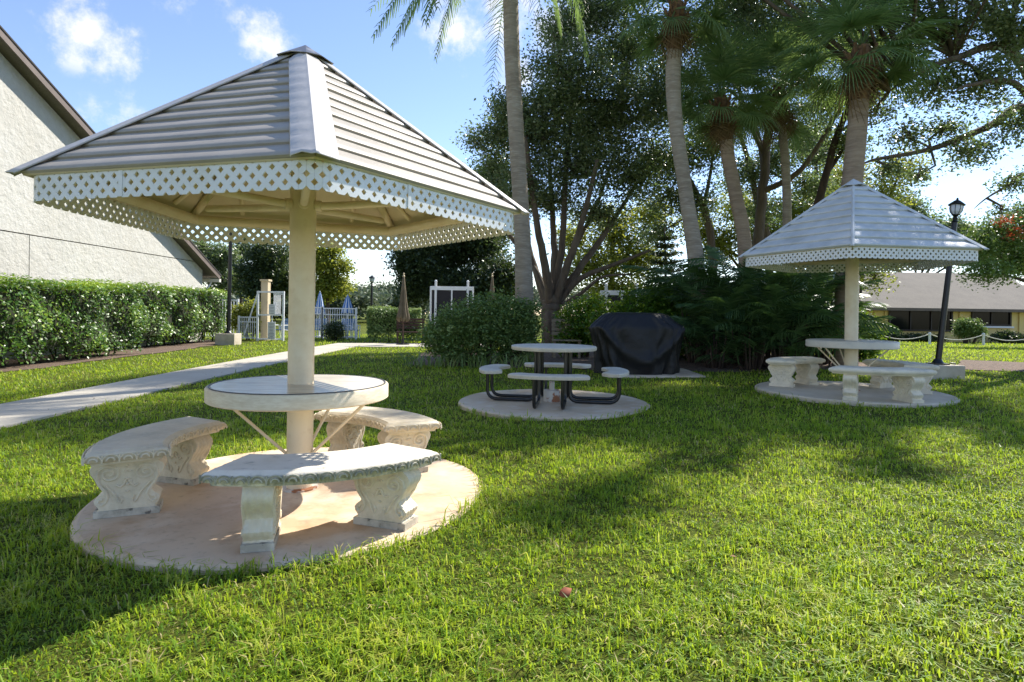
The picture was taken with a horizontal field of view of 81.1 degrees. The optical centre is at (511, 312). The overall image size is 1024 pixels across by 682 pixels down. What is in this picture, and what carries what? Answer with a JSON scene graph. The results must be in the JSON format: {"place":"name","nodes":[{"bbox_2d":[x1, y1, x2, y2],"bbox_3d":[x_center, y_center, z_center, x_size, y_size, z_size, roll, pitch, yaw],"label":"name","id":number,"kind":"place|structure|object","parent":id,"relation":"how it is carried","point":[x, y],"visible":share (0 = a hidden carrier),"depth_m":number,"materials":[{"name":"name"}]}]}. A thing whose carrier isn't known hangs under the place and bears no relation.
{"place":"outdoors","nodes":[
{"label":"outdoors","id":0,"kind":"place"},
{"bbox_2d":[0,343,461,428],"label":"sidewalk","id":1,"kind":"structure","parent":0,"point":[14,413],"depth_m":9.55,"materials":[{"name":"concrete"}]},
{"bbox_2d":[396,273,409,344],"bbox_3d":[-4.086,-0.134,22.500,0.527,2.727,0.500,1,0,0],"label":"market umbrella","id":2,"kind":"object","parent":1,"relation":"on","point":[403,315],"visible":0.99,"depth_m":22.45,"materials":[{"name":"brown fabric"}]},
{"bbox_2d":[0,314,1023,681],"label":"ground","id":3,"kind":"structure","parent":0,"point":[560,668],"depth_m":3.08,"materials":[{"name":"green plant"}]},
{"bbox_2d":[0,340,215,371],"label":"mulch bed","id":4,"kind":"object","parent":3,"relation":"on","point":[13,364],"visible":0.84,"depth_m":16.15,"materials":[{"name":"brown soil"}]},
{"bbox_2d":[0,272,151,365],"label":"hedge","id":5,"kind":"object","parent":4,"relation":"on","point":[37,315],"visible":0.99,"depth_m":14.48,"materials":[{"name":"green plant"}]},
{"bbox_2d":[68,278,226,351],"bbox_3d":[-12.255,0.107,21.000,1.622,2.304,7.594,1,0,0],"label":"hedge","id":6,"kind":"object","parent":4,"relation":"on","point":[186,313],"visible":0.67,"depth_m":21.34,"materials":[{"name":"green plant"}]},
{"bbox_2d":[215,232,241,344],"bbox_3d":[-10.562,-1.269,22.361,0.720,5.141,0.600,1,0,0],"label":"lamp post","id":7,"kind":"object","parent":4,"relation":"on","point":[228,337],"visible":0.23,"depth_m":22.30,"materials":[{"name":"metal"}]},
{"bbox_2d":[0,25,220,359],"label":"stucco building","id":8,"kind":"structure","parent":3,"relation":"on","point":[40,116],"depth_m":16.85,"materials":[{"name":"grey paint"}]},
{"bbox_2d":[191,236,243,295],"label":"leafy tree","id":9,"kind":"object","parent":3,"relation":"on","point":[215,256],"visible":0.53,"depth_m":45.50,"materials":[{"name":"green plant"}]},
{"bbox_2d":[203,299,238,335],"bbox_3d":[-13.757,0.276,27.000,2.860,1.830,0.070,1,0,0],"label":"pool fence","id":10,"kind":"object","parent":3,"relation":"on","point":[237,300],"visible":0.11,"depth_m":26.99,"materials":[{"name":"white metal"}]},
{"bbox_2d":[233,234,249,303],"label":"leafy tree","id":11,"kind":"object","parent":3,"relation":"on","point":[244,239],"visible":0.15,"depth_m":51.51,"materials":[{"name":"green plant"}]},
{"bbox_2d":[238,316,255,338],"bbox_3d":[-11.238,0.677,25.500,0.865,1.080,0.070,1,0,0],"label":"pool fence","id":12,"kind":"object","parent":3,"relation":"on","point":[246,321],"visible":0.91,"depth_m":25.49,"materials":[{"name":"white metal"}]},
{"bbox_2d":[226,296,270,339],"bbox_3d":[-11.567,0.250,26.299,1.884,1.965,1.646,1,0,0],"label":"shrub","id":13,"kind":"object","parent":3,"relation":"on","point":[243,309],"visible":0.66,"depth_m":25.98,"materials":[{"name":"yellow plant"}]},
{"bbox_2d":[231,235,288,303],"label":"leafy tree","id":14,"kind":"object","parent":3,"relation":"on","point":[268,262],"visible":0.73,"depth_m":43.12,"materials":[{"name":"green plant"}]},
{"bbox_2d":[243,291,284,340],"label":"pool gate","id":15,"kind":"structure","parent":3,"relation":"on","point":[279,314],"depth_m":25.48,"materials":[{"name":"white metal"}]},
{"bbox_2d":[260,279,271,340],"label":"gate column","id":16,"kind":"structure","parent":3,"relation":"on","point":[265,297],"depth_m":25.75,"materials":[{"name":"beige"}]},
{"bbox_2d":[267,322,274,338],"bbox_3d":[-10.204,0.765,25.397,0.327,0.742,0.036,1,0,0],"label":"notice board","id":17,"kind":"object","parent":3,"relation":"on","point":[271,331],"visible":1,"depth_m":25.39,"materials":[{"name":"white"}]},
{"bbox_2d":[269,304,274,321],"bbox_3d":[-10.189,0.371,25.415,0.278,1.449,0.071,1,0,0],"label":"notice board","id":18,"kind":"object","parent":3,"relation":"on","point":[272,309],"visible":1,"depth_m":25.39,"materials":[{"name":"white metal"}]},
{"bbox_2d":[70,447,480,574],"bbox_3d":[-1.485,1.288,4.174,2.580,0.130,2.580,1,0,0],"label":"concrete pad","id":19,"kind":"object","parent":3,"relation":"on","point":[186,524],"visible":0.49,"depth_m":3.44,"materials":[{"name":"beige concrete"}]},
{"bbox_2d":[81,416,227,518],"bbox_3d":[-2.345,1.000,3.974,0.557,0.420,1.280,1,0,-4],"label":"curved bench","id":20,"kind":"object","parent":19,"relation":"on","point":[129,468],"visible":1,"depth_m":3.62,"materials":[{"name":"stone"}]},
{"bbox_2d":[5,45,529,492],"bbox_3d":[-1.339,-0.322,4.211,2.927,3.094,3.023,1,0,0],"label":"gazebo","id":21,"kind":"object","parent":19,"relation":"on","point":[303,145],"visible":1,"depth_m":3.68,"materials":[{"name":"beige paint"}]},
{"bbox_2d":[198,443,440,553],"bbox_3d":[-1.039,1.018,3.364,1.280,0.420,0.557,1,0,-25],"label":"curved bench","id":22,"kind":"object","parent":19,"relation":"on","point":[385,477],"visible":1,"depth_m":3.25,"materials":[{"name":"concrete"}]},
{"bbox_2d":[314,406,441,472],"bbox_3d":[-1.105,1.017,4.806,1.280,0.420,0.557,1,0,35],"label":"curved bench","id":23,"kind":"object","parent":19,"relation":"on","point":[404,428],"visible":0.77,"depth_m":4.67,"materials":[{"name":"concrete"}]},
{"bbox_2d":[275,319,287,337],"bbox_3d":[-10.692,0.725,27.869,0.600,0.960,0.727,1,0,23],"label":"pool chair","id":24,"kind":"object","parent":3,"relation":"on","point":[285,324],"visible":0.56,"depth_m":28.04,"materials":[{"name":"white paint"}]},
{"bbox_2d":[315,306,322,336],"bbox_3d":[-9.311,0.473,27.500,1.246,1.530,0.070,1,0,0],"label":"pool fence","id":25,"kind":"object","parent":3,"relation":"on","point":[316,323],"visible":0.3,"depth_m":27.49,"materials":[{"name":"white metal"}]},
{"bbox_2d":[315,291,324,337],"bbox_3d":[-9.316,0.082,29.000,0.496,2.271,0.496,1,0,-34],"label":"pool umbrella","id":26,"kind":"object","parent":3,"relation":"on","point":[319,302],"visible":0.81,"depth_m":28.89,"materials":[{"name":"blue fabric"}]},
{"bbox_2d":[315,318,326,329],"bbox_3d":[-9.096,0.742,28.372,0.600,0.960,0.727,1,0,-17],"label":"pool chair","id":27,"kind":"object","parent":3,"relation":"on","point":[318,325],"visible":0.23,"depth_m":28.57,"materials":[{"name":"white paint"}]},
{"bbox_2d":[319,318,347,339],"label":"shrub","id":28,"kind":"object","parent":3,"relation":"on","point":[332,331],"visible":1,"depth_m":26.63,"materials":[{"name":"green plant"}]},
{"bbox_2d":[315,237,359,322],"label":"leafy tree","id":29,"kind":"object","parent":3,"relation":"on","point":[331,283],"visible":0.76,"depth_m":41.58,"materials":[{"name":"green plant"}]},
{"bbox_2d":[321,307,356,339],"bbox_3d":[-7.933,0.502,27.500,1.625,1.500,0.070,1,0,0],"label":"pool fence","id":30,"kind":"object","parent":3,"relation":"on","point":[332,314],"visible":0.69,"depth_m":27.48,"materials":[{"name":"white metal"}]},
{"bbox_2d":[340,318,353,338],"bbox_3d":[-7.897,0.754,28.274,0.600,0.960,0.727,1,0,11],"label":"pool chair","id":31,"kind":"object","parent":3,"relation":"on","point":[345,322],"visible":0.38,"depth_m":28.49,"materials":[{"name":"white paint"}]},
{"bbox_2d":[342,295,353,337],"bbox_3d":[-7.971,0.180,29.000,0.604,2.106,0.604,1,0,-34],"label":"pool umbrella","id":32,"kind":"object","parent":3,"relation":"on","point":[347,303],"visible":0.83,"depth_m":28.87,"materials":[{"name":"blue fabric"}]},
{"bbox_2d":[344,318,359,338],"bbox_3d":[-7.599,0.758,28.466,0.600,0.960,0.727,1,0,-29],"label":"pool chair","id":33,"kind":"object","parent":3,"relation":"on","point":[353,328],"visible":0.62,"depth_m":28.61,"materials":[{"name":"white paint"}]},
{"bbox_2d":[367,275,374,326],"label":"lamp post","id":34,"kind":"object","parent":3,"relation":"on","point":[372,279],"visible":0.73,"depth_m":45.92,"materials":[{"name":"metal"}]},
{"bbox_2d":[365,305,421,341],"bbox_3d":[-4.957,0.496,25.195,2.329,1.623,1.499,1,0,-10],"label":"hedge","id":35,"kind":"object","parent":3,"relation":"on","point":[381,321],"visible":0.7,"depth_m":24.71,"materials":[{"name":"green plant"}]},
{"bbox_2d":[396,318,424,342],"bbox_3d":[-4.007,0.735,23.661,1.100,1.005,0.615,1,0,-11],"label":"wooden bench","id":36,"kind":"object","parent":3,"relation":"on","point":[415,320],"visible":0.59,"depth_m":23.85,"materials":[{"name":"brown wood"}]},
{"bbox_2d":[430,280,473,332],"bbox_3d":[-2.522,-0.021,24.962,1.826,2.667,0.145,1,0,0],"label":"privacy screen","id":37,"kind":"object","parent":3,"relation":"on","point":[442,294],"visible":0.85,"depth_m":25.01,"materials":[{"name":"white paint"}]},
{"bbox_2d":[381,159,541,315],"bbox_3d":[-2.544,-3.506,30.489,8.246,9.849,6.548,1,0,0],"label":"leafy tree","id":38,"kind":"object","parent":3,"relation":"on","point":[422,269],"visible":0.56,"depth_m":29.25,"materials":[{"name":"green plant"}]},
{"bbox_2d":[490,273,494,300],"bbox_3d":[-0.826,-0.181,24.500,0.500,2.880,0.500,1,0,0],"label":"market umbrella","id":39,"kind":"object","parent":3,"relation":"on","point":[491,286],"visible":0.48,"depth_m":24.45,"materials":[{"name":"brown fabric"}]},
{"bbox_2d":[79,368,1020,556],"bbox_3d":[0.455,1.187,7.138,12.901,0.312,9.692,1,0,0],"label":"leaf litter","id":40,"kind":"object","parent":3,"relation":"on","point":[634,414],"visible":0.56,"depth_m":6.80,"materials":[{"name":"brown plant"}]},
{"bbox_2d":[458,389,649,420],"bbox_3d":[0.552,1.240,7.974,2.520,0.130,2.520,1,0,0],"label":"concrete pad","id":41,"kind":"object","parent":3,"relation":"on","point":[479,402],"visible":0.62,"depth_m":7.44,"materials":[{"name":"grey concrete"}]},
{"bbox_2d":[543,381,559,401],"bbox_3d":[0.529,1.044,7.948,0.220,0.260,0.220,1,0,0],"label":"umbrella stand","id":42,"kind":"object","parent":41,"relation":"on","point":[551,393],"visible":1,"depth_m":7.87,"materials":[{"name":"white paint"}]},
{"bbox_2d":[479,343,628,409],"bbox_3d":[0.552,0.805,7.968,1.892,0.730,1.892,1,0,-37],"label":"picnic table","id":43,"kind":"object","parent":41,"relation":"on","point":[538,377],"visible":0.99,"depth_m":7.75,"materials":[{"name":"grey concrete"}]},
{"bbox_2d":[558,587,571,597],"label":"fallen leaf","id":44,"kind":"object","parent":3,"relation":"on","point":[566,591],"visible":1,"depth_m":2.58,"materials":[{"name":"plant"}]},
{"bbox_2d":[203,276,1020,322],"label":"distant woods","id":45,"kind":"object","parent":3,"relation":"on","point":[360,298],"visible":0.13,"depth_m":65.60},
{"bbox_2d":[545,190,679,298],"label":"leafy tree","id":46,"kind":"object","parent":3,"relation":"on","point":[618,242],"visible":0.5,"depth_m":26.32,"materials":[{"name":"green plant"}]},
{"bbox_2d":[600,283,638,311],"bbox_3d":[3.830,0.128,20.962,1.508,2.315,0.145,1,0,0],"label":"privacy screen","id":47,"kind":"object","parent":3,"relation":"on","point":[614,293],"visible":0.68,"depth_m":20.97,"materials":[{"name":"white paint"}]},
{"bbox_2d":[402,351,869,371],"bbox_3d":[2.856,1.167,15.291,11.045,0.195,7.433,1,0,0],"label":"mulch bed","id":48,"kind":"object","parent":3,"relation":"on","point":[683,363],"visible":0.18,"depth_m":13.46,"materials":[{"name":"brown soil"}]},
{"bbox_2d":[395,286,549,367],"bbox_3d":[-0.892,0.306,13.572,3.516,1.864,2.435,1,0,0],"label":"shrub","id":49,"kind":"object","parent":48,"relation":"on","point":[478,327],"visible":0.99,"depth_m":13.39,"materials":[{"name":"green plant"}]},
{"bbox_2d":[366,0,642,360],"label":"queen palm","id":50,"kind":"object","parent":48,"relation":"on","point":[522,234],"visible":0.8,"depth_m":14.45,"materials":[{"name":"grey plant"}]},
{"bbox_2d":[552,319,581,357],"bbox_3d":[1.382,0.671,15.262,0.720,1.005,0.615,1,0,0],"label":"wooden bench","id":51,"kind":"object","parent":48,"relation":"on","point":[554,327],"visible":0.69,"depth_m":15.46,"materials":[{"name":"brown wood"}]},
{"bbox_2d":[450,0,706,343],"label":"oak tree","id":52,"kind":"object","parent":48,"relation":"on","point":[566,103],"visible":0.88,"depth_m":18.27,"materials":[{"name":"green plant"}]},
{"bbox_2d":[546,289,611,357],"bbox_3d":[1.802,0.289,15.618,1.952,1.860,1.531,1,0,0],"label":"shrub","id":53,"kind":"object","parent":48,"relation":"on","point":[578,307],"visible":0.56,"depth_m":15.36,"materials":[{"name":"green plant"}]},
{"bbox_2d":[579,283,691,358],"bbox_3d":[3.301,0.217,14.307,3.392,1.987,1.768,1,0,0],"label":"shrub","id":54,"kind":"object","parent":48,"relation":"on","point":[647,306],"visible":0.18,"depth_m":14.11,"materials":[{"name":"green plant"}]},
{"bbox_2d":[635,226,686,309],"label":"conifer","id":55,"kind":"object","parent":48,"relation":"on","point":[664,246],"visible":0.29,"depth_m":16.88,"materials":[{"name":"green plant"}]},
{"bbox_2d":[603,0,748,360],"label":"cabbage palm","id":56,"kind":"object","parent":48,"relation":"on","point":[676,25],"visible":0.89,"depth_m":13.87,"materials":[{"name":"grey plant"}]},
{"bbox_2d":[643,281,708,357],"bbox_3d":[4.461,0.104,14.978,2.471,2.196,1.488,1,0,0],"label":"shrub","id":57,"kind":"object","parent":48,"relation":"on","point":[682,355],"visible":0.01,"depth_m":14.81,"materials":[{"name":"green plant"}]},
{"bbox_2d":[619,265,766,362],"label":"shade palm","id":58,"kind":"object","parent":48,"relation":"on","point":[686,292],"visible":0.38,"depth_m":13.47,"materials":[{"name":"green plant"}]},
{"bbox_2d":[661,27,791,354],"bbox_3d":[5.369,-3.096,15.447,3.230,8.714,3.728,1,0,0],"label":"cabbage palm","id":59,"kind":"object","parent":48,"relation":"on","point":[722,130],"visible":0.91,"depth_m":15.28,"materials":[{"name":"green plant"}]},
{"bbox_2d":[670,281,787,368],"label":"shade palm","id":60,"kind":"object","parent":48,"relation":"on","point":[712,364],"visible":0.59,"depth_m":11.93,"materials":[{"name":"green plant"}]},
{"bbox_2d":[657,245,811,365],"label":"shade palm","id":61,"kind":"object","parent":48,"relation":"on","point":[712,272],"visible":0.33,"depth_m":12.48,"materials":[{"name":"green plant"}]},
{"bbox_2d":[674,294,823,370],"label":"shade palm","id":62,"kind":"object","parent":48,"relation":"on","point":[756,362],"visible":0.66,"depth_m":11.70,"materials":[{"name":"green plant"}]},
{"bbox_2d":[671,258,869,366],"bbox_3d":[5.297,0.031,12.569,3.700,2.374,3.926,1,0,0],"label":"shade palm","id":63,"kind":"object","parent":48,"relation":"on","point":[758,280],"visible":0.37,"depth_m":12.01,"materials":[{"name":"green plant"}]},
{"bbox_2d":[718,18,850,265],"bbox_3d":[7.280,-3.263,16.274,4.016,9.070,3.956,1,0,0],"label":"cabbage palm","id":64,"kind":"object","parent":48,"relation":"on","point":[789,127],"visible":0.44,"depth_m":16.34,"materials":[{"name":"green plant"}]},
{"bbox_2d":[692,284,878,367],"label":"shade palm","id":65,"kind":"object","parent":48,"relation":"on","point":[777,289],"visible":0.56,"depth_m":11.46,"materials":[{"name":"green plant"}]},
{"bbox_2d":[783,275,834,356],"bbox_3d":[6.901,0.051,14.442,2.323,2.294,1.498,1,0,0],"label":"shrub","id":66,"kind":"object","parent":48,"relation":"on","point":[832,302],"depth_m":14.20,"materials":[{"name":"green plant"}]},
{"bbox_2d":[718,249,903,356],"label":"shade palm","id":67,"kind":"object","parent":48,"relation":"on","point":[818,277],"visible":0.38,"depth_m":11.72,"materials":[{"name":"green plant"}]},
{"bbox_2d":[779,264,894,364],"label":"shade palm","id":68,"kind":"object","parent":48,"relation":"on","point":[867,304],"visible":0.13,"depth_m":13.07,"materials":[{"name":"green plant"}]},
{"bbox_2d":[765,0,969,365],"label":"cabbage palm","id":69,"kind":"object","parent":48,"relation":"on","point":[859,87],"visible":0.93,"depth_m":12.42,"materials":[{"name":"green plant"}]},
{"bbox_2d":[608,368,704,377],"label":"concrete slab","id":70,"kind":"structure","parent":3,"relation":"on","point":[683,372],"depth_m":10.86,"materials":[{"name":"grey concrete"}]},
{"bbox_2d":[589,312,684,374],"bbox_3d":[2.346,0.570,11.367,1.761,1.145,0.958,1,0,4],"label":"covered grill","id":71,"kind":"object","parent":70,"relation":"on","point":[635,343],"visible":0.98,"depth_m":11.02,"materials":[{"name":"black fabric"}]},
{"bbox_2d":[631,124,742,269],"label":"oak tree","id":72,"kind":"object","parent":3,"relation":"on","point":[703,203],"visible":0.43,"depth_m":20.84,"materials":[{"name":"green plant"}]},
{"bbox_2d":[671,182,810,272],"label":"leafy tree","id":73,"kind":"object","parent":3,"relation":"on","point":[728,234],"visible":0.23,"depth_m":27.56,"materials":[{"name":"green plant"}]},
{"bbox_2d":[659,0,883,273],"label":"oak tree","id":74,"kind":"object","parent":3,"relation":"on","point":[757,11],"visible":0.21,"depth_m":18.57,"materials":[{"name":"green plant"}]},
{"bbox_2d":[711,100,841,272],"bbox_3d":[9.755,-3.410,22.983,6.289,9.643,2.961,1,0,0],"label":"oak tree","id":75,"kind":"object","parent":3,"relation":"on","point":[749,171],"visible":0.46,"depth_m":22.75,"materials":[{"name":"green plant"}]},
{"bbox_2d":[755,381,959,407],"bbox_3d":[4.945,1.200,8.742,2.582,0.130,2.580,1,0,0],"label":"concrete pad","id":76,"kind":"object","parent":3,"relation":"on","point":[826,391],"visible":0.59,"depth_m":8.24,"materials":[{"name":"grey concrete"}]},
{"bbox_2d":[766,356,825,387],"bbox_3d":[4.398,0.917,9.320,1.261,0.420,0.537,1,0,-34],"label":"curved bench","id":77,"kind":"object","parent":76,"relation":"on","point":[782,370],"visible":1,"depth_m":9.15,"materials":[{"name":"concrete"}]},
{"bbox_2d":[738,179,988,390],"bbox_3d":[4.916,-0.412,8.854,3.008,3.094,2.966,1,0,0],"label":"gazebo","id":78,"kind":"object","parent":76,"relation":"on","point":[852,226],"visible":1,"depth_m":8.24,"materials":[{"name":"beige paint"}]},
{"bbox_2d":[828,365,936,402],"bbox_3d":[4.742,0.921,7.734,1.261,0.420,0.537,1,0,12],"label":"curved bench","id":79,"kind":"object","parent":76,"relation":"on","point":[908,383],"visible":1,"depth_m":7.60,"materials":[{"name":"concrete"}]},
{"bbox_2d":[862,359,939,393],"bbox_3d":[5.706,0.935,8.844,0.537,0.420,1.261,1,0,-8],"label":"curved bench","id":80,"kind":"object","parent":76,"relation":"on","point":[880,381],"visible":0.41,"depth_m":8.89,"materials":[{"name":"concrete"}]},
{"bbox_2d":[809,31,917,277],"bbox_3d":[9.966,-3.288,16.739,2.349,9.226,3.007,1,0,-42],"label":"oak tree","id":81,"kind":"object","parent":3,"relation":"on","point":[836,145],"visible":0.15,"depth_m":16.98,"materials":[{"name":"green plant"}]},
{"bbox_2d":[793,143,942,301],"bbox_3d":[13.631,-2.691,24.396,5.413,8.317,5.650,1,0,-34],"label":"leafy tree","id":82,"kind":"object","parent":3,"relation":"on","point":[885,190],"visible":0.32,"depth_m":23.57,"materials":[{"name":"green plant"}]},
{"bbox_2d":[774,120,961,231],"bbox_3d":[17.881,-4.114,30.409,10.016,11.553,4.272,1,0,-9],"label":"leafy tree","id":83,"kind":"object","parent":3,"relation":"on","point":[822,158],"visible":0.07,"depth_m":30.10,"materials":[{"name":"green plant"}]},
{"bbox_2d":[858,309,893,359],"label":"shrub","id":84,"kind":"object","parent":3,"relation":"on","point":[866,353],"visible":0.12,"depth_m":14.54,"materials":[{"name":"green plant"}]},
{"bbox_2d":[762,0,1023,223],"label":"oak tree","id":85,"kind":"object","parent":3,"relation":"on","point":[1004,27],"visible":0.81,"depth_m":13.23,"materials":[{"name":"green plant"}]},
{"bbox_2d":[881,328,948,341],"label":"shrub","id":86,"kind":"object","parent":3,"relation":"on","point":[907,336],"visible":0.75,"depth_m":33.61,"materials":[{"name":"green plant"}]},
{"bbox_2d":[833,272,1023,341],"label":"house","id":87,"kind":"structure","parent":3,"relation":"on","point":[915,302],"depth_m":35.07,"materials":[{"name":"yellow"}]},
{"bbox_2d":[888,311,952,331],"bbox_3d":[23.882,0.446,35.000,3.724,1.287,0.120,1,0,0],"label":"window","id":88,"kind":"structure","parent":87,"relation":"in","point":[904,320],"depth_m":35.02,"materials":[{"name":"black glass"}]},
{"bbox_2d":[971,312,1013,327],"bbox_3d":[28.012,0.358,34.975,2.526,1.068,0.170,1,0,0],"label":"window","id":89,"kind":"structure","parent":87,"relation":"in","point":[991,319],"depth_m":35.02,"materials":[{"name":"black glass"}]},
{"bbox_2d":[928,332,930,343],"bbox_3d":[20.577,1.319,29.500,0.124,0.700,0.121,1,0,0],"label":"rope fence post","id":90,"kind":"object","parent":3,"relation":"on","point":[929,338],"visible":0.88,"depth_m":29.46,"materials":[{"name":"white paint"}]},
{"bbox_2d":[931,334,981,339],"bbox_3d":[21.906,1.207,29.500,2.669,0.321,0.043,1,0,0],"label":"rope","id":91,"kind":"object","parent":90,"relation":"attached to","point":[957,339],"visible":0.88,"depth_m":29.48,"materials":[{"name":"beige fabric"}]},
{"bbox_2d":[926,198,965,378],"bbox_3d":[7.678,-0.390,10.685,0.742,3.329,0.500,1,0,0],"label":"lamp post","id":92,"kind":"object","parent":3,"relation":"on","point":[951,369],"visible":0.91,"depth_m":10.64,"materials":[{"name":"metal"}]},
{"bbox_2d":[872,212,1023,272],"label":"leafy tree","id":93,"kind":"object","parent":3,"relation":"on","point":[960,226],"visible":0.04,"depth_m":47.31,"materials":[{"name":"green plant"}]},
{"bbox_2d":[949,317,989,343],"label":"shrub","id":94,"kind":"object","parent":3,"relation":"on","point":[963,328],"visible":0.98,"depth_m":31.80,"materials":[{"name":"green plant"}]},
{"bbox_2d":[982,333,984,344],"bbox_3d":[23.231,1.355,29.500,0.124,0.700,0.121,1,0,0],"label":"rope fence post","id":95,"kind":"object","parent":3,"relation":"on","point":[983,338],"visible":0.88,"depth_m":29.46,"materials":[{"name":"white paint"}]},
{"bbox_2d":[985,335,1023,340],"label":"rope","id":96,"kind":"object","parent":95,"relation":"attached to","point":[1004,340],"visible":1,"depth_m":29.48,"materials":[{"name":"beige fabric"}]},
{"bbox_2d":[951,193,1023,293],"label":"flowering tree","id":97,"kind":"object","parent":3,"relation":"on","point":[998,238],"visible":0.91,"depth_m":25.25,"materials":[{"name":"green plant"}]},
{"bbox_2d":[958,360,1023,371],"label":"mulch bed","id":98,"kind":"object","parent":3,"relation":"on","point":[987,365],"visible":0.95,"depth_m":12.88,"materials":[{"name":"brown soil"}]},
{"bbox_2d":[988,329,1023,343],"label":"shrub","id":99,"kind":"object","parent":3,"relation":"on","point":[1007,334],"visible":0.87,"depth_m":33.45,"materials":[{"name":"green plant"}]},
{"bbox_3d":[17.950,1.283,29.500,0.124,0.700,0.121,1,0,0],"label":"rope fence post","id":100,"kind":"object","parent":3,"relation":"on","visible":0},
{"bbox_2d":[885,334,928,339],"bbox_3d":[19.265,1.171,29.500,2.643,0.321,0.043,1,0,0],"label":"rope","id":101,"kind":"object","parent":100,"relation":"attached to","point":[906,339],"visible":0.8,"depth_m":29.48,"materials":[{"name":"beige fabric"}]},
{"bbox_2d":[0,0,1023,314],"label":"sky","id":102,"kind":"structure","parent":0,"point":[115,62],"materials":[{"name":"blue"}]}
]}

